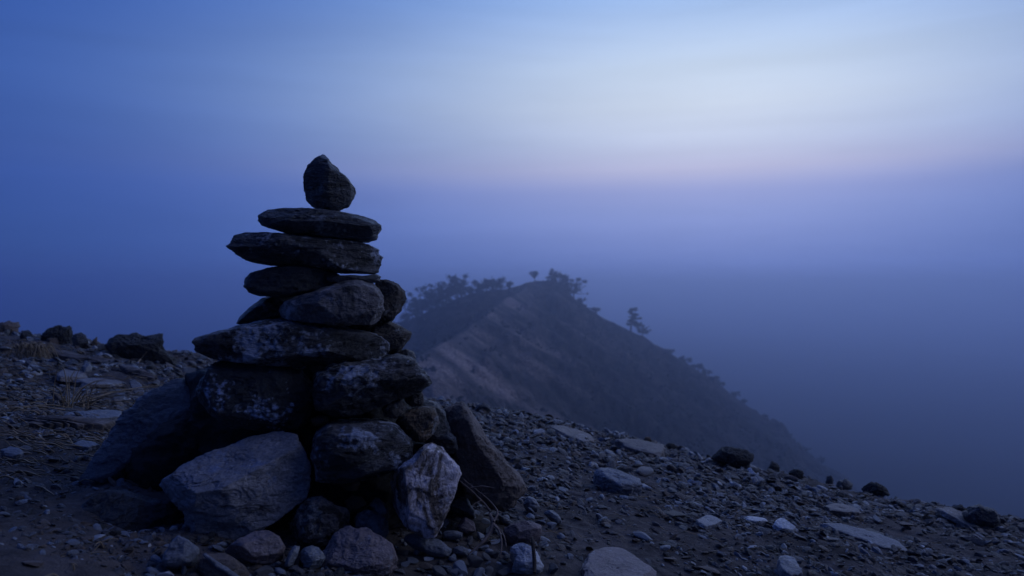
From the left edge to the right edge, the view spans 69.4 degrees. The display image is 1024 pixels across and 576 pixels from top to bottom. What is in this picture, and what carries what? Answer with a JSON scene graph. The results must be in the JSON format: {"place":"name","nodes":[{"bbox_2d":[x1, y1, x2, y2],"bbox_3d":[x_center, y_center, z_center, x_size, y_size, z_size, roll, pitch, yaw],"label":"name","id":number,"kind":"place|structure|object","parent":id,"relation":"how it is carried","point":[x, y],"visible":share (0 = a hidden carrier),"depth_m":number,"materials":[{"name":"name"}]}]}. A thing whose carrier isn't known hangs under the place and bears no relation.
{"place":"outdoors","nodes":[
{"label":"outdoors","id":0,"kind":"place"},
{"bbox_2d":[0,301,1023,575],"bbox_3d":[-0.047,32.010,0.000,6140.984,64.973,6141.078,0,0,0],"label":"ground","id":1,"kind":"structure","parent":0,"point":[906,403],"depth_m":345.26,"materials":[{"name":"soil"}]},
{"bbox_2d":[0,320,20,333],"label":"stone","id":2,"kind":"object","parent":1,"relation":"on","point":[10,326],"visible":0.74,"depth_m":4.75,"materials":[{"name":"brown stone"}]},
{"bbox_2d":[1,446,23,460],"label":"stone","id":3,"kind":"object","parent":1,"relation":"on","point":[16,453],"visible":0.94,"depth_m":1.75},
{"bbox_2d":[20,330,33,340],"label":"stone","id":4,"kind":"object","parent":1,"relation":"on","point":[25,333],"visible":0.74,"depth_m":4.32,"materials":[{"name":"stone"}]},
{"bbox_2d":[23,560,43,566],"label":"loose stone","id":5,"kind":"object","parent":1,"relation":"on","point":[35,563],"visible":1,"depth_m":1.12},
{"bbox_2d":[8,341,64,360],"bbox_3d":[-2.463,0.369,3.804,0.327,0.185,0.225,0,0,0],"label":"dry grass tuft","id":6,"kind":"object","parent":1,"relation":"on","point":[41,348],"visible":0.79,"depth_m":3.78,"materials":[{"name":"plant"}]},
{"bbox_2d":[40,325,72,344],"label":"stone","id":7,"kind":"object","parent":1,"relation":"on","point":[63,335],"visible":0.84,"depth_m":4.35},
{"bbox_2d":[51,391,70,406],"bbox_3d":[-1.480,0.373,2.427,0.084,0.069,0.023,0,0,9],"label":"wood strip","id":8,"kind":"object","parent":1,"relation":"on","point":[57,397],"visible":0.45,"depth_m":2.42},
{"bbox_2d":[19,415,115,430],"bbox_3d":[-1.278,0.391,2.123,0.267,0.050,0.096,0,0,-22],"label":"stone slab","id":9,"kind":"object","parent":1,"relation":"on","point":[55,422],"visible":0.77,"depth_m":2.11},
{"bbox_2d":[53,369,87,381],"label":"slab","id":10,"kind":"object","parent":1,"relation":"on","point":[60,375],"depth_m":3.15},
{"bbox_2d":[48,350,111,362],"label":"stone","id":11,"kind":"object","parent":1,"relation":"on","point":[69,355],"visible":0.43,"depth_m":3.83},
{"bbox_2d":[71,332,88,347],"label":"stone","id":12,"kind":"object","parent":1,"relation":"on","point":[80,339],"visible":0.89,"depth_m":4.24,"materials":[{"name":"stone"}]},
{"bbox_2d":[0,366,160,409],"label":"dry straw clump","id":13,"kind":"object","parent":1,"relation":"on","point":[90,402],"visible":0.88,"depth_m":2.40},
{"bbox_2d":[46,538,117,575],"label":"straw wisps","id":14,"kind":"object","parent":1,"relation":"on","point":[73,566],"visible":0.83,"depth_m":1.19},
{"bbox_2d":[72,440,99,450],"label":"stone","id":15,"kind":"object","parent":1,"relation":"on","point":[88,445],"visible":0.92,"depth_m":1.93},
{"bbox_2d":[81,363,91,371],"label":"stone","id":16,"kind":"object","parent":1,"relation":"on","point":[86,367],"visible":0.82,"depth_m":3.32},
{"bbox_2d":[64,410,121,420],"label":"slab","id":17,"kind":"object","parent":1,"relation":"on","point":[114,415],"depth_m":2.29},
{"bbox_2d":[73,378,124,387],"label":"slab","id":18,"kind":"object","parent":1,"relation":"on","point":[107,383],"depth_m":3.08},
{"bbox_2d":[81,489,183,531],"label":"boulder","id":19,"kind":"object","parent":1,"relation":"on","point":[124,509],"visible":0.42,"depth_m":1.43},
{"bbox_2d":[79,378,190,485],"bbox_3d":[-0.868,0.336,1.745,0.134,0.228,0.291,0,0,44],"label":"slab","id":20,"kind":"object","parent":1,"relation":"on","point":[143,416],"depth_m":1.71,"materials":[{"name":"stone"}]},
{"bbox_2d":[129,379,143,393],"bbox_3d":[-1.535,0.428,3.041,0.116,0.097,0.041,0,0,39],"label":"stone flake","id":21,"kind":"object","parent":1,"relation":"on","point":[133,383],"visible":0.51,"depth_m":3.05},
{"bbox_2d":[119,365,156,380],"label":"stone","id":22,"kind":"object","parent":1,"relation":"on","point":[128,369],"visible":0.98,"depth_m":3.30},
{"bbox_2d":[104,332,176,365],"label":"boulder","id":23,"kind":"object","parent":1,"relation":"on","point":[132,345],"visible":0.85,"depth_m":4.13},
{"bbox_2d":[146,566,160,573],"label":"loose stone","id":24,"kind":"object","parent":1,"relation":"on","point":[150,570],"visible":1,"depth_m":1.19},
{"bbox_2d":[124,409,199,490],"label":"boulder","id":25,"kind":"object","parent":1,"relation":"on","point":[164,450],"visible":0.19,"depth_m":1.67,"materials":[{"name":"stone"}]},
{"bbox_2d":[161,535,199,568],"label":"stone","id":26,"kind":"object","parent":1,"relation":"on","point":[180,552],"visible":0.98,"depth_m":1.21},
{"bbox_2d":[196,553,249,575],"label":"stone","id":27,"kind":"object","parent":1,"relation":"on","point":[205,566],"visible":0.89,"depth_m":1.22,"materials":[{"name":"grey stone"}]},
{"bbox_2d":[203,553,238,575],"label":"stone splinter","id":28,"kind":"object","parent":27,"relation":"on","point":[219,566],"visible":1,"depth_m":1.21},
{"bbox_2d":[159,431,310,538],"bbox_3d":[-0.567,0.410,1.520,0.286,0.230,0.291,0,0,-20],"label":"boulder","id":29,"kind":"object","parent":1,"relation":"on","point":[245,486],"visible":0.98,"depth_m":1.43,"materials":[{"name":"stone"}]},
{"bbox_2d":[195,361,314,431],"bbox_3d":[-0.565,0.236,1.652,0.248,0.165,0.320,0,0,-17],"label":"boulder","id":30,"kind":"object","parent":29,"relation":"on","point":[255,397],"visible":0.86,"depth_m":1.52,"materials":[{"name":"stone"}]},
{"bbox_2d":[192,318,389,366],"bbox_3d":[-0.490,0.122,1.672,0.430,0.113,0.323,0,0,0],"label":"slab","id":31,"kind":"object","parent":30,"relation":"on","point":[281,342],"depth_m":1.53,"materials":[{"name":"stone"}]},
{"bbox_2d":[236,296,295,324],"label":"stone","id":32,"kind":"object","parent":31,"relation":"on","point":[264,308],"visible":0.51,"depth_m":1.70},
{"bbox_2d":[279,280,384,326],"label":"stone","id":33,"kind":"object","parent":31,"relation":"on","point":[349,303],"visible":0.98,"depth_m":1.57,"materials":[{"name":"stone"}]},
{"bbox_2d":[243,264,338,297],"bbox_3d":[-0.500,-0.016,1.698,0.218,0.078,0.226,0,0,-16],"label":"slab","id":34,"kind":"object","parent":33,"relation":"on","point":[287,280],"depth_m":1.59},
{"bbox_2d":[325,274,380,282],"bbox_3d":[-0.372,-0.021,1.724,0.131,0.024,0.188,0,0,-12],"label":"stone flake","id":35,"kind":"object","parent":33,"relation":"on","point":[373,278],"visible":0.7,"depth_m":1.64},
{"bbox_2d":[226,232,382,273],"bbox_3d":[-0.472,-0.079,1.704,0.341,0.095,0.270,0,0,-16],"label":"slab","id":36,"kind":"object","parent":35,"relation":"on","point":[340,256],"depth_m":1.59,"materials":[{"name":"stone"}]},
{"bbox_2d":[258,207,381,242],"bbox_3d":[-0.440,-0.144,1.702,0.276,0.078,0.219,0,0,-12],"label":"slab","id":37,"kind":"object","parent":36,"relation":"on","point":[327,223],"depth_m":1.62,"materials":[{"name":"stone"}]},
{"bbox_2d":[303,154,355,210],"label":"stone","id":38,"kind":"object","parent":37,"relation":"on","point":[327,184],"visible":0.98,"depth_m":1.66,"materials":[{"name":"stone"}]},
{"bbox_2d":[303,321,391,331],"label":"boulder","id":39,"kind":"object","parent":31,"relation":"on","point":[363,327],"visible":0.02,"depth_m":1.79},
{"bbox_2d":[185,365,296,455],"bbox_3d":[-0.663,0.336,1.883,0.378,0.318,0.412,0,0,0],"label":"boulder","id":40,"kind":"object","parent":1,"relation":"on","point":[208,432],"visible":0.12,"depth_m":1.71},
{"bbox_2d":[225,530,285,565],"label":"stone","id":41,"kind":"object","parent":1,"relation":"on","point":[264,547],"visible":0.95,"depth_m":1.29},
{"bbox_2d":[254,565,273,575],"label":"loose stone","id":42,"kind":"object","parent":1,"relation":"on","point":[264,570],"visible":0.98,"depth_m":1.26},
{"bbox_2d":[284,545,299,567],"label":"pebble","id":43,"kind":"object","parent":1,"relation":"on","point":[293,553],"visible":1,"depth_m":1.30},
{"bbox_2d":[299,545,325,569],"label":"pebble","id":44,"kind":"object","parent":1,"relation":"on","point":[311,557],"visible":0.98,"depth_m":1.31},
{"bbox_2d":[289,496,349,547],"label":"stone","id":45,"kind":"object","parent":1,"relation":"on","point":[318,521],"visible":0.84,"depth_m":1.43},
{"bbox_2d":[321,525,397,575],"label":"stone","id":46,"kind":"object","parent":1,"relation":"on","point":[360,551],"visible":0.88,"depth_m":1.35,"materials":[{"name":"stone"}]},
{"bbox_2d":[353,509,388,538],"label":"pebble","id":47,"kind":"object","parent":1,"relation":"on","point":[375,522],"visible":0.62,"depth_m":1.50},
{"bbox_2d":[369,497,388,518],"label":"stone","id":48,"kind":"object","parent":47,"relation":"on","point":[377,505],"visible":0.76,"depth_m":1.54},
{"bbox_2d":[298,441,450,528],"bbox_3d":[-0.322,0.466,1.741,0.385,0.230,0.334,0,0,0],"label":"boulder","id":49,"kind":"object","parent":1,"relation":"on","point":[369,490],"visible":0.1,"depth_m":1.59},
{"bbox_2d":[294,366,414,447],"bbox_3d":[-0.395,0.323,1.892,0.348,0.310,0.405,0,0,-10],"label":"boulder","id":50,"kind":"object","parent":49,"relation":"on","point":[306,433],"visible":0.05,"depth_m":1.71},
{"bbox_2d":[310,418,412,484],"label":"boulder","id":51,"kind":"object","parent":49,"relation":"on","point":[350,451],"visible":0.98,"depth_m":1.46,"materials":[{"name":"stone"}]},
{"bbox_2d":[311,353,431,416],"bbox_3d":[-0.312,0.214,1.665,0.262,0.143,0.317,0,0,-10],"label":"boulder","id":52,"kind":"object","parent":51,"relation":"on","point":[350,389],"visible":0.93,"depth_m":1.53,"materials":[{"name":"stone"}]},
{"bbox_2d":[370,322,411,353],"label":"stone","id":53,"kind":"object","parent":52,"relation":"on","point":[397,337],"visible":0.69,"depth_m":1.70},
{"bbox_2d":[375,279,406,322],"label":"stone","id":54,"kind":"object","parent":53,"relation":"on","point":[394,295],"visible":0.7,"depth_m":1.69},
{"bbox_2d":[399,349,415,358],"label":"stone","id":55,"kind":"object","parent":52,"relation":"on","point":[408,352],"visible":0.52,"depth_m":1.72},
{"bbox_2d":[382,400,405,418],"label":"stone","id":56,"kind":"object","parent":51,"relation":"on","point":[394,410],"visible":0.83,"depth_m":1.57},
{"bbox_2d":[396,406,439,442],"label":"stone","id":57,"kind":"object","parent":51,"relation":"on","point":[419,424],"visible":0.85,"depth_m":1.58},
{"bbox_2d":[405,392,423,406],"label":"stone","id":58,"kind":"object","parent":57,"relation":"on","point":[416,400],"visible":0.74,"depth_m":1.63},
{"bbox_2d":[422,400,451,445],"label":"stone","id":59,"kind":"object","parent":49,"relation":"on","point":[443,427],"visible":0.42,"depth_m":1.66,"materials":[{"name":"stone"}]},
{"bbox_2d":[440,431,457,453],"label":"stone","id":60,"kind":"object","parent":59,"relation":"on","point":[448,442],"visible":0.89,"depth_m":1.63,"materials":[{"name":"stone"}]},
{"bbox_2d":[418,562,432,569],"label":"loose stone","id":61,"kind":"object","parent":1,"relation":"on","point":[425,565],"visible":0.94,"depth_m":1.43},
{"bbox_2d":[404,533,451,557],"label":"slab","id":62,"kind":"object","parent":1,"relation":"on","point":[435,547],"depth_m":1.50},
{"bbox_2d":[390,442,461,538],"bbox_3d":[-0.171,0.407,1.509,0.138,0.186,0.200,0,0,-16],"label":"boulder","id":63,"kind":"object","parent":62,"relation":"on","point":[425,478],"visible":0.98,"depth_m":1.43,"materials":[{"name":"white stone"}]},
{"bbox_2d":[432,565,446,575],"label":"loose stone","id":64,"kind":"object","parent":1,"relation":"on","point":[438,570],"visible":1,"depth_m":1.41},
{"bbox_2d":[442,530,462,540],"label":"pebble","id":65,"kind":"object","parent":1,"relation":"on","point":[451,535],"visible":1,"depth_m":1.61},
{"bbox_2d":[453,560,467,575],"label":"loose stone","id":66,"kind":"object","parent":1,"relation":"on","point":[459,564],"visible":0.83,"depth_m":1.45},
{"bbox_2d":[452,546,468,556],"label":"pebble","id":67,"kind":"object","parent":1,"relation":"on","point":[459,549],"visible":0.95,"depth_m":1.51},
{"bbox_2d":[450,497,475,518],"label":"stone","id":68,"kind":"object","parent":1,"relation":"on","point":[461,506],"visible":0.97,"depth_m":1.77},
{"bbox_2d":[448,453,477,514],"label":"boulder","id":69,"kind":"object","parent":1,"relation":"on","point":[460,492],"visible":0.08,"depth_m":1.78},
{"bbox_2d":[457,517,475,534],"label":"stone","id":70,"kind":"object","parent":1,"relation":"on","point":[465,525],"visible":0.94,"depth_m":1.66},
{"bbox_2d":[467,555,482,567],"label":"loose stone","id":71,"kind":"object","parent":1,"relation":"on","point":[475,561],"visible":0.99,"depth_m":1.47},
{"bbox_2d":[473,567,484,575],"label":"loose stone","id":72,"kind":"object","parent":1,"relation":"on","point":[479,571],"visible":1,"depth_m":1.44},
{"bbox_2d":[475,402,490,411],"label":"stone","id":73,"kind":"object","parent":1,"relation":"on","point":[483,405],"visible":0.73,"depth_m":3.82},
{"bbox_2d":[459,478,506,557],"bbox_3d":[-0.062,0.457,1.487,0.076,0.119,0.169,0,0,-14],"label":"twig cluster","id":74,"kind":"object","parent":1,"relation":"on","point":[490,531],"visible":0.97,"depth_m":1.47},
{"bbox_2d":[444,401,527,511],"bbox_3d":[-0.064,0.395,1.752,0.202,0.246,0.183,0,0,0],"label":"boulder","id":75,"kind":"object","parent":1,"relation":"on","point":[479,459],"visible":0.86,"depth_m":1.68,"materials":[{"name":"grey stone"}]},
{"bbox_2d":[496,567,510,575],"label":"loose stone","id":76,"kind":"object","parent":1,"relation":"on","point":[504,571],"visible":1,"depth_m":1.47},
{"bbox_2d":[498,515,512,525],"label":"stone","id":77,"kind":"object","parent":1,"relation":"on","point":[505,521],"visible":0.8,"depth_m":1.74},
{"bbox_2d":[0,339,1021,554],"bbox_3d":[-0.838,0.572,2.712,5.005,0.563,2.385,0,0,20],"label":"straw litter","id":78,"kind":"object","parent":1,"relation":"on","point":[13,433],"visible":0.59,"depth_m":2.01,"materials":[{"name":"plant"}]},
{"bbox_2d":[503,520,541,544],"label":"stone","id":79,"kind":"object","parent":1,"relation":"on","point":[523,531],"visible":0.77,"depth_m":1.63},
{"bbox_2d":[510,543,543,573],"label":"stone","id":80,"kind":"object","parent":1,"relation":"on","point":[521,556],"visible":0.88,"depth_m":1.48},
{"bbox_2d":[523,496,539,511],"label":"stone","id":81,"kind":"object","parent":1,"relation":"on","point":[532,503],"visible":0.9,"depth_m":1.92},
{"bbox_2d":[531,537,536,573],"bbox_3d":[0.042,0.516,1.429,0.010,0.052,0.063,0,0,0],"label":"stick","id":82,"kind":"object","parent":1,"relation":"on","point":[534,561],"visible":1,"depth_m":1.42,"materials":[{"name":"brown wood"}]},
{"bbox_2d":[544,510,561,524],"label":"pebble","id":83,"kind":"object","parent":1,"relation":"on","point":[552,515],"visible":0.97,"depth_m":1.82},
{"bbox_2d":[548,563,557,573],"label":"loose stone","id":84,"kind":"object","parent":1,"relation":"on","point":[553,568],"visible":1,"depth_m":1.49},
{"bbox_2d":[550,425,594,442],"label":"slab","id":85,"kind":"object","parent":1,"relation":"on","point":[567,432],"depth_m":3.47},
{"bbox_2d":[593,467,641,495],"bbox_3d":[0.327,0.602,2.300,0.116,0.072,0.146,0,0,-35],"label":"slab","id":86,"kind":"object","parent":1,"relation":"on","point":[607,479],"depth_m":2.26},
{"bbox_2d":[579,547,656,575],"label":"slab","id":87,"kind":"object","parent":1,"relation":"on","point":[610,561],"depth_m":1.56,"materials":[{"name":"grey stone"}]},
{"bbox_2d":[614,438,665,456],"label":"slab","id":88,"kind":"object","parent":1,"relation":"on","point":[637,446],"depth_m":3.32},
{"bbox_2d":[633,531,651,541],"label":"loose stone","id":89,"kind":"object","parent":1,"relation":"on","point":[643,536],"visible":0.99,"depth_m":1.79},
{"bbox_2d":[636,466,653,475],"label":"loose stone","id":90,"kind":"object","parent":1,"relation":"on","point":[646,471],"visible":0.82,"depth_m":2.74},
{"bbox_2d":[663,510,685,518],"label":"loose stone","id":91,"kind":"object","parent":1,"relation":"on","point":[672,514],"visible":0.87,"depth_m":2.04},
{"bbox_2d":[697,566,719,573],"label":"loose stone","id":92,"kind":"object","parent":1,"relation":"on","point":[712,569],"visible":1,"depth_m":1.65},
{"bbox_2d":[696,515,721,528],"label":"stone","id":93,"kind":"object","parent":1,"relation":"on","point":[708,522],"visible":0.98,"depth_m":2.01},
{"bbox_2d":[711,446,753,468],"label":"boulder","id":94,"kind":"object","parent":1,"relation":"on","point":[737,458],"visible":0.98,"depth_m":3.32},
{"bbox_2d":[744,516,767,523],"bbox_3d":[0.698,0.666,2.116,0.069,0.020,0.047,0,0,0],"label":"stone flake","id":95,"kind":"object","parent":1,"relation":"on","point":[754,519],"visible":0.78,"depth_m":2.11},
{"bbox_2d":[768,461,779,471],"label":"stone","id":96,"kind":"object","parent":1,"relation":"on","point":[774,466],"visible":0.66,"depth_m":5.60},
{"bbox_2d":[772,518,795,533],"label":"stone","id":97,"kind":"object","parent":1,"relation":"on","point":[780,524],"visible":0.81,"depth_m":2.05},
{"bbox_2d":[777,555,802,575],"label":"stone","id":98,"kind":"object","parent":1,"relation":"on","point":[787,565],"visible":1,"depth_m":1.69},
{"bbox_2d":[788,469,803,478],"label":"stone","id":99,"kind":"object","parent":1,"relation":"on","point":[798,473],"visible":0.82,"depth_m":3.19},
{"bbox_2d":[824,503,859,515],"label":"stone","id":100,"kind":"object","parent":1,"relation":"on","point":[841,509],"visible":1,"depth_m":2.54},
{"bbox_2d":[836,479,852,489],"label":"stone","id":101,"kind":"object","parent":1,"relation":"on","point":[845,484],"visible":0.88,"depth_m":5.59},
{"bbox_2d":[819,523,906,550],"bbox_3d":[1.012,0.717,2.127,0.231,0.065,0.097,0,0,28],"label":"slab","id":102,"kind":"object","parent":1,"relation":"on","point":[878,539],"depth_m":2.12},
{"bbox_2d":[862,481,889,496],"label":"boulder","id":103,"kind":"object","parent":1,"relation":"on","point":[875,488],"visible":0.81,"depth_m":3.08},
{"bbox_2d":[935,507,983,529],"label":"slab","id":104,"kind":"object","parent":1,"relation":"on","point":[952,514],"depth_m":2.66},
{"bbox_2d":[959,536,983,545],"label":"loose stone","id":105,"kind":"object","parent":1,"relation":"on","point":[980,542],"visible":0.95,"depth_m":2.31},
{"bbox_2d":[962,504,1000,527],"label":"boulder","id":106,"kind":"object","parent":1,"relation":"on","point":[980,515],"visible":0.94,"depth_m":2.59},
{"bbox_2d":[0,0,1023,304],"label":"sky","id":107,"kind":"structure","parent":0,"point":[699,151],"materials":[{"name":"blue"}]},
{"bbox_2d":[396,280,860,491],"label":"mountain","id":108,"kind":"structure","parent":0,"point":[562,379],"depth_m":141.03,"materials":[{"name":"stone"}]},
{"bbox_2d":[399,312,413,320],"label":"mountain shrub","id":109,"kind":"object","parent":108,"relation":"on","point":[405,316],"visible":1,"depth_m":151.50,"materials":[{"name":"plant"}]},
{"bbox_2d":[403,290,442,314],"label":"mountain tree","id":110,"kind":"object","parent":108,"relation":"on","point":[424,306],"visible":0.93,"depth_m":151.24,"materials":[{"name":"plant"}]},
{"bbox_2d":[412,281,454,308],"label":"mountain tree","id":111,"kind":"object","parent":108,"relation":"on","point":[434,301],"visible":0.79,"depth_m":151.41,"materials":[{"name":"plant"}]},
{"bbox_2d":[427,277,465,304],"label":"mountain tree","id":112,"kind":"object","parent":108,"relation":"on","point":[442,295],"visible":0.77,"depth_m":151.61,"materials":[{"name":"plant"}]},
{"bbox_2d":[446,273,471,295],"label":"mountain tree","id":113,"kind":"object","parent":108,"relation":"on","point":[460,289],"visible":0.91,"depth_m":153.23,"materials":[{"name":"plant"}]},
{"bbox_2d":[471,278,491,291],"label":"mountain shrub","id":114,"kind":"object","parent":108,"relation":"on","point":[478,285],"visible":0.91,"depth_m":154.75,"materials":[{"name":"plant"}]},
{"bbox_2d":[482,277,505,292],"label":"mountain shrub","id":115,"kind":"object","parent":108,"relation":"on","point":[493,285],"visible":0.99,"depth_m":154.19,"materials":[{"name":"plant"}]},
{"bbox_2d":[550,271,571,285],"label":"mountain shrub","id":116,"kind":"object","parent":108,"relation":"on","point":[562,277],"visible":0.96,"depth_m":159.40,"materials":[{"name":"plant"}]},
{"bbox_2d":[558,277,588,296],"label":"mountain tree","id":117,"kind":"object","parent":108,"relation":"on","point":[576,289],"visible":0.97,"depth_m":159.44,"materials":[{"name":"plant"}]},
{"bbox_2d":[392,277,812,478],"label":"scrub","id":118,"kind":"object","parent":108,"relation":"on","point":[591,368],"visible":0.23,"depth_m":144.94,"materials":[{"name":"plant"}]},
{"bbox_2d":[626,307,642,331],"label":"mountain tree","id":119,"kind":"object","parent":108,"relation":"on","point":[633,318],"visible":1,"depth_m":162.81,"materials":[{"name":"plant"}]},
{"bbox_2d":[636,325,651,335],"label":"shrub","id":120,"kind":"object","parent":108,"relation":"on","point":[641,330],"visible":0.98,"depth_m":163.59,"materials":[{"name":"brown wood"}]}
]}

